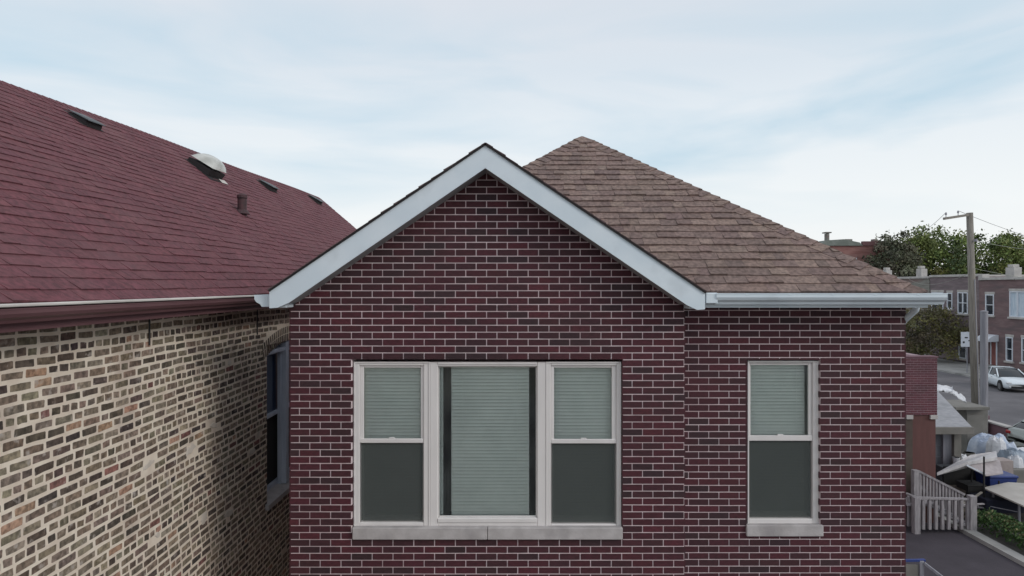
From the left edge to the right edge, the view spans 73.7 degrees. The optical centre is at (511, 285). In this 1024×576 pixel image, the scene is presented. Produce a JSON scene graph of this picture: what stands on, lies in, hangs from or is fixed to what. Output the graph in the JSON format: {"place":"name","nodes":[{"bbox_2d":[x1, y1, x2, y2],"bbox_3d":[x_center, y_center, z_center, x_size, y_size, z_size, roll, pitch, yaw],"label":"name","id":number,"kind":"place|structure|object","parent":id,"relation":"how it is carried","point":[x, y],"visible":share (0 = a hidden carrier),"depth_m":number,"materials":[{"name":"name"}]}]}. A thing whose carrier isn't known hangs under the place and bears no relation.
{"place":"outdoors","nodes":[
{"label":"outdoors","id":0,"kind":"place"},
{"bbox_2d":[0,0,1023,269],"label":"sky","id":1,"kind":"structure","parent":0,"point":[856,120],"materials":[{"name":"blue"}]},
{"bbox_2d":[254,136,947,575],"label":"brick house","id":2,"kind":"structure","parent":0,"point":[598,358],"depth_m":6.72,"materials":[{"name":"red brick"}]},
{"bbox_2d":[354,361,430,525],"bbox_3d":[-1.193,1.563,6.784,0.776,1.632,0.143,0,0,0],"label":"window","id":3,"kind":"structure","parent":2,"relation":"in","point":[392,398],"depth_m":6.79,"materials":[{"name":"white plastic"}]},
{"bbox_2d":[430,361,545,526],"bbox_3d":[-0.236,1.565,6.784,1.144,1.628,0.152,0,0,0],"label":"window","id":4,"kind":"structure","parent":2,"relation":"in","point":[490,399],"depth_m":6.83,"materials":[{"name":"white plastic"}]},
{"bbox_2d":[546,361,620,525],"bbox_3d":[0.704,1.563,6.784,0.743,1.632,0.143,0,0,0],"label":"window","id":5,"kind":"structure","parent":2,"relation":"in","point":[583,398],"depth_m":6.83,"materials":[{"name":"white plastic"}]},
{"bbox_2d":[745,360,818,523],"bbox_3d":[2.738,1.586,6.963,0.720,1.659,0.143,0,0,0],"label":"window","id":6,"kind":"structure","parent":2,"relation":"in","point":[778,486],"depth_m":6.98,"materials":[{"name":"white plastic"}]},
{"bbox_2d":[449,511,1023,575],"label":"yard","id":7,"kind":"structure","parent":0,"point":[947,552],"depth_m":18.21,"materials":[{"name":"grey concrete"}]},
{"bbox_2d":[0,80,355,575],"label":"old brick house","id":8,"kind":"structure","parent":7,"relation":"on","point":[144,383],"depth_m":6.53,"materials":[{"name":"beige brick"}]},
{"bbox_2d":[267,340,290,491],"bbox_3d":[-3.360,1.830,9.950,0.180,2.060,1.796,0,0,0],"label":"window","id":9,"kind":"structure","parent":8,"relation":"in","point":[278,359],"depth_m":9.86,"materials":[{"name":"grey glass"}]},
{"bbox_2d":[904,353,938,522],"bbox_3d":[10.710,4.667,22.285,4.419,5.067,3.230,0,0,0],"label":"brick annex","id":10,"kind":"object","parent":7,"relation":"on","point":[921,397],"visible":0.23,"depth_m":20.72,"materials":[{"name":"brick"}]},
{"bbox_2d":[913,415,935,522],"bbox_3d":[12.507,5.558,20.770,0.724,3.284,0.060,0,0,0],"label":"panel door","id":11,"kind":"structure","parent":10,"relation":"in","point":[924,428],"depth_m":20.74,"materials":[{"name":"brown wood"}]},
{"bbox_2d":[905,558,942,575],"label":"basement railing","id":12,"kind":"object","parent":7,"relation":"on","point":[915,569],"visible":0.86,"depth_m":15.03,"materials":[{"name":"grey metal"}]},
{"bbox_2d":[904,469,976,533],"bbox_3d":[12.556,6.356,20.203,2.017,1.688,0.895,0,0,0],"label":"railing","id":13,"kind":"object","parent":7,"relation":"on","point":[950,507],"visible":0.98,"depth_m":19.85,"materials":[{"name":"grey wood"}]},
{"bbox_2d":[818,232,890,269],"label":"brick building","id":14,"kind":"structure","parent":0,"point":[849,247],"depth_m":85.00,"materials":[{"name":"red brick"}]},
{"bbox_2d":[936,464,951,481],"bbox_3d":[15.400,6.750,23.950,0.900,0.900,0.400,0,0,0],"label":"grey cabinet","id":15,"kind":"object","parent":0,"point":[939,467],"visible":0.18,"depth_m":23.94,"materials":[{"name":"grey"}]},
{"bbox_2d":[952,456,959,463],"bbox_3d":[15.684,6.175,24.100,0.240,0.250,0.240,0,0,0],"label":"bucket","id":16,"kind":"object","parent":15,"relation":"on","point":[955,459],"visible":0.6,"depth_m":24.05,"materials":[{"name":"white plastic"}]},
{"bbox_2d":[949,390,966,402],"bbox_3d":[17.190,4.212,26.286,0.551,0.574,1.079,0,0,35],"label":"plastic strip","id":17,"kind":"object","parent":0,"point":[960,396],"visible":0.98,"depth_m":26.27,"materials":[{"name":"white plastic"}]},
{"bbox_2d":[937,384,952,392],"bbox_3d":[16.593,3.954,26.252,0.605,0.280,1.210,0,0,33],"label":"plastic sheet","id":18,"kind":"object","parent":17,"relation":"on","point":[944,388],"visible":0.84,"depth_m":26.27,"materials":[{"name":"white plastic"}]},
{"bbox_2d":[937,358,979,378],"bbox_3d":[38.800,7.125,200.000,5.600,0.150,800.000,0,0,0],"label":"pavement","id":19,"kind":"structure","parent":0,"point":[952,367],"depth_m":58.96,"materials":[{"name":"concrete"}]},
{"bbox_2d":[904,304,977,360],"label":"street tree","id":20,"kind":"object","parent":19,"relation":"on","point":[917,338],"visible":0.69,"depth_m":62.64,"materials":[{"name":"green plant"}]},
{"bbox_2d":[961,331,969,372],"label":"street sign","id":21,"kind":"object","parent":19,"relation":"on","point":[965,341],"visible":0.7,"depth_m":55.42,"materials":[{"name":"white metal"}]},
{"bbox_2d":[947,400,989,453],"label":"flat roof shed","id":22,"kind":"structure","parent":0,"point":[974,415],"depth_m":28.18,"materials":[{"name":"concrete"}]},
{"bbox_2d":[966,414,983,449],"bbox_3d":[19.108,6.225,28.165,0.700,1.850,0.050,0,0,0],"label":"door","id":23,"kind":"structure","parent":22,"relation":"in","point":[976,421],"depth_m":28.14,"materials":[{"name":"wood"}]},
{"bbox_2d":[963,451,974,456],"bbox_3d":[17.006,6.700,25.400,0.400,1.000,0.400,0,0,0],"label":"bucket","id":24,"kind":"object","parent":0,"point":[968,453],"visible":0.27,"depth_m":25.30,"materials":[{"name":"plastic"}]},
{"bbox_2d":[937,371,1023,425],"bbox_3d":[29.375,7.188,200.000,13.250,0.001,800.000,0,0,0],"label":"road","id":25,"kind":"structure","parent":0,"point":[1006,406],"depth_m":43.96,"materials":[{"name":"grey asphalt"}]},
{"bbox_2d":[988,366,1023,390],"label":"parked car","id":26,"kind":"object","parent":25,"relation":"on","point":[1001,378],"visible":0.74,"depth_m":47.01,"materials":[{"name":"white paint"}]},
{"bbox_2d":[1006,420,1023,442],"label":"parked car","id":27,"kind":"object","parent":25,"relation":"on","point":[1015,432],"visible":0.74,"depth_m":29.63,"materials":[{"name":"silver metal"}]},
{"bbox_2d":[964,507,1023,555],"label":"side yard","id":28,"kind":"structure","parent":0,"point":[1002,540],"depth_m":19.67,"materials":[{"name":"green plant"}]},
{"bbox_2d":[936,391,973,463],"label":"garage","id":29,"kind":"structure","parent":28,"relation":"on","point":[952,424],"depth_m":24.40,"materials":[{"name":"grey"}]},
{"bbox_2d":[936,435,941,463],"bbox_3d":[14.256,6.265,24.515,2.312,1.830,0.090,0,0,0],"label":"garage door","id":30,"kind":"structure","parent":29,"relation":"in","point":[938,437],"depth_m":24.50,"materials":[{"name":"grey metal"}]},
{"bbox_2d":[944,485,965,497],"bbox_3d":[14.720,7.010,23.050,1.000,0.380,0.700,0,0,0],"label":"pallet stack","id":31,"kind":"object","parent":28,"relation":"on","point":[959,489],"visible":0.2,"depth_m":22.86,"materials":[{"name":"grey wood"}]},
{"bbox_2d":[943,211,979,404],"bbox_3d":[19.462,1.977,29.543,2.487,10.456,0.486,0,0,-27],"label":"utility pole","id":32,"kind":"object","parent":28,"relation":"on","point":[974,366],"visible":0.9,"depth_m":29.88,"materials":[{"name":"wood"}]},
{"bbox_2d":[937,451,1002,496],"bbox_3d":[15.307,6.338,22.735,1.705,1.725,3.099,0,0,37],"label":"lean to","id":33,"kind":"object","parent":28,"relation":"on","point":[987,464],"visible":0.68,"depth_m":22.53,"materials":[{"name":"white paint"}]},
{"bbox_2d":[955,480,986,494],"bbox_3d":[15.396,6.900,22.900,0.640,0.600,0.640,0,0,0],"label":"storage box","id":34,"kind":"object","parent":28,"relation":"on","point":[969,486],"visible":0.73,"depth_m":22.68,"materials":[{"name":"black plastic"}]},
{"bbox_2d":[980,310,987,406],"bbox_3d":[21.779,4.168,31.500,0.340,6.064,0.331,0,0,0],"label":"metal post","id":35,"kind":"object","parent":28,"relation":"on","point":[983,357],"visible":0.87,"depth_m":31.37,"materials":[{"name":"grey metal"}]},
{"bbox_2d":[966,433,1017,453],"bbox_3d":[19.165,6.508,27.161,1.654,1.343,2.118,0,0,0],"label":"tarpaulin","id":36,"kind":"object","parent":28,"relation":"on","point":[977,443],"visible":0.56,"depth_m":27.07,"materials":[{"name":"plastic"}]},
{"bbox_2d":[974,471,1018,492],"bbox_3d":[16.477,6.760,23.280,0.980,0.781,0.880,0,0,0],"label":"recycling bin","id":37,"kind":"object","parent":28,"relation":"on","point":[1005,477],"visible":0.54,"depth_m":22.90,"materials":[{"name":"blue plastic"}]},
{"bbox_2d":[970,493,1023,512],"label":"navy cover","id":38,"kind":"object","parent":28,"relation":"on","point":[988,500],"visible":0.56,"depth_m":21.60,"materials":[{"name":"black"}]},
{"bbox_2d":[988,415,1012,438],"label":"garden wall","id":39,"kind":"structure","parent":28,"relation":"on","point":[994,427],"depth_m":31.00,"materials":[{"name":"red brick"}]},
{"bbox_2d":[977,507,1023,549],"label":"hedge","id":40,"kind":"object","parent":28,"relation":"on","point":[993,518],"visible":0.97,"depth_m":19.47,"materials":[{"name":"green plant"}]},
{"bbox_2d":[985,482,1023,521],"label":"garden table","id":41,"kind":"object","parent":28,"relation":"on","point":[1013,492],"visible":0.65,"depth_m":21.52,"materials":[{"name":"beige wood"}]},
{"bbox_2d":[997,457,1012,473],"bbox_3d":[17.325,6.525,24.250,0.620,0.750,0.500,0,0,0],"label":"cardboard box","id":42,"kind":"object","parent":28,"relation":"on","point":[1006,465],"visible":0.28,"depth_m":24.00,"materials":[{"name":"brown cardboard"}]},
{"bbox_2d":[997,447,1023,462],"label":"tarpaulin","id":43,"kind":"object","parent":28,"relation":"on","point":[1010,451],"visible":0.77,"depth_m":25.37,"materials":[{"name":"plastic"}]},
{"bbox_2d":[985,435,1006,452],"bbox_3d":[18.372,6.436,25.890,0.727,1.489,0.718,0,0,0],"label":"plastic bag","id":44,"kind":"object","parent":43,"relation":"on","point":[994,443],"visible":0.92,"depth_m":25.71,"materials":[{"name":"white plastic"}]},
{"bbox_2d":[1007,455,1023,467],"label":"plastic bag","id":45,"kind":"object","parent":28,"relation":"on","point":[1017,460],"visible":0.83,"depth_m":24.70,"materials":[{"name":"white plastic"}]},
{"bbox_2d":[1013,468,1023,482],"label":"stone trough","id":46,"kind":"object","parent":28,"relation":"on","point":[1019,472],"visible":0.21,"depth_m":24.40,"materials":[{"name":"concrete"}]},
{"bbox_2d":[978,264,1023,371],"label":"row house","id":47,"kind":"structure","parent":0,"point":[1001,300],"depth_m":58.10,"materials":[{"name":"brick"}]},
{"bbox_2d":[985,292,994,316],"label":"window","id":48,"kind":"structure","parent":47,"relation":"in","point":[989,296],"depth_m":59.98,"materials":[{"name":"white paint"}]},
{"bbox_2d":[990,342,996,365],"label":"door","id":49,"kind":"structure","parent":47,"relation":"in","point":[993,345],"depth_m":59.51,"materials":[{"name":"red paint"}]},
{"bbox_2d":[1004,334,1013,363],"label":"window","id":50,"kind":"structure","parent":47,"relation":"in","point":[1009,338],"depth_m":57.69,"materials":[{"name":"white paint"}]},
{"bbox_2d":[1007,289,1023,319],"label":"window","id":51,"kind":"structure","parent":47,"relation":"in","point":[1016,296],"depth_m":56.88,"materials":[{"name":"white paint"}]},
{"bbox_2d":[1019,335,1023,363],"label":"window","id":52,"kind":"structure","parent":47,"relation":"in","point":[1022,336],"depth_m":56.15,"materials":[{"name":"white paint"}]},
{"bbox_2d":[1009,442,1023,447],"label":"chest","id":53,"kind":"object","parent":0,"point":[1018,444],"visible":0.22,"depth_m":28.10,"materials":[{"name":"white plastic"}]},
{"label":"ground","id":54,"kind":"structure","parent":0,"visible":0},
{"bbox_2d":[857,230,928,276],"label":"leafy tree","id":55,"kind":"object","parent":54,"relation":"on","point":[908,251],"visible":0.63,"depth_m":82.91,"materials":[{"name":"green plant"}]},
{"bbox_2d":[883,266,929,354],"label":"row house","id":56,"kind":"structure","parent":54,"relation":"on","point":[922,278],"depth_m":70.20,"materials":[{"name":"grey brick"}]},
{"bbox_2d":[875,221,989,276],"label":"leafy tree","id":57,"kind":"object","parent":54,"relation":"on","point":[936,248],"visible":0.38,"depth_m":88.85,"materials":[{"name":"green plant"}]},
{"bbox_2d":[929,274,1023,362],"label":"row house","id":58,"kind":"structure","parent":54,"relation":"on","point":[955,289],"depth_m":64.29,"materials":[{"name":"brown brick"}]},
{"bbox_2d":[931,290,943,309],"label":"window","id":59,"kind":"structure","parent":58,"relation":"in","point":[932,291],"depth_m":67.33,"materials":[{"name":"white paint"}]},
{"bbox_2d":[946,290,952,310],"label":"window","id":60,"kind":"structure","parent":58,"relation":"in","point":[950,293],"depth_m":65.45,"materials":[{"name":"white paint"}]},
{"bbox_2d":[956,290,968,315],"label":"window","id":61,"kind":"structure","parent":58,"relation":"in","point":[962,295],"depth_m":63.58,"materials":[{"name":"white paint"}]},
{"bbox_2d":[958,345,966,360],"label":"window","id":62,"kind":"structure","parent":58,"relation":"in","point":[962,353],"depth_m":63.70,"materials":[{"name":"grey glass"}]},
{"bbox_2d":[938,512,1023,566],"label":"yard kerb","id":63,"kind":"structure","parent":54,"relation":"on","point":[1005,551],"depth_m":18.73,"materials":[{"name":"concrete"}]},
{"bbox_2d":[941,228,1023,274],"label":"leafy tree","id":64,"kind":"object","parent":54,"relation":"on","point":[996,253],"visible":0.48,"depth_m":88.02,"materials":[{"name":"green plant"}]}
]}

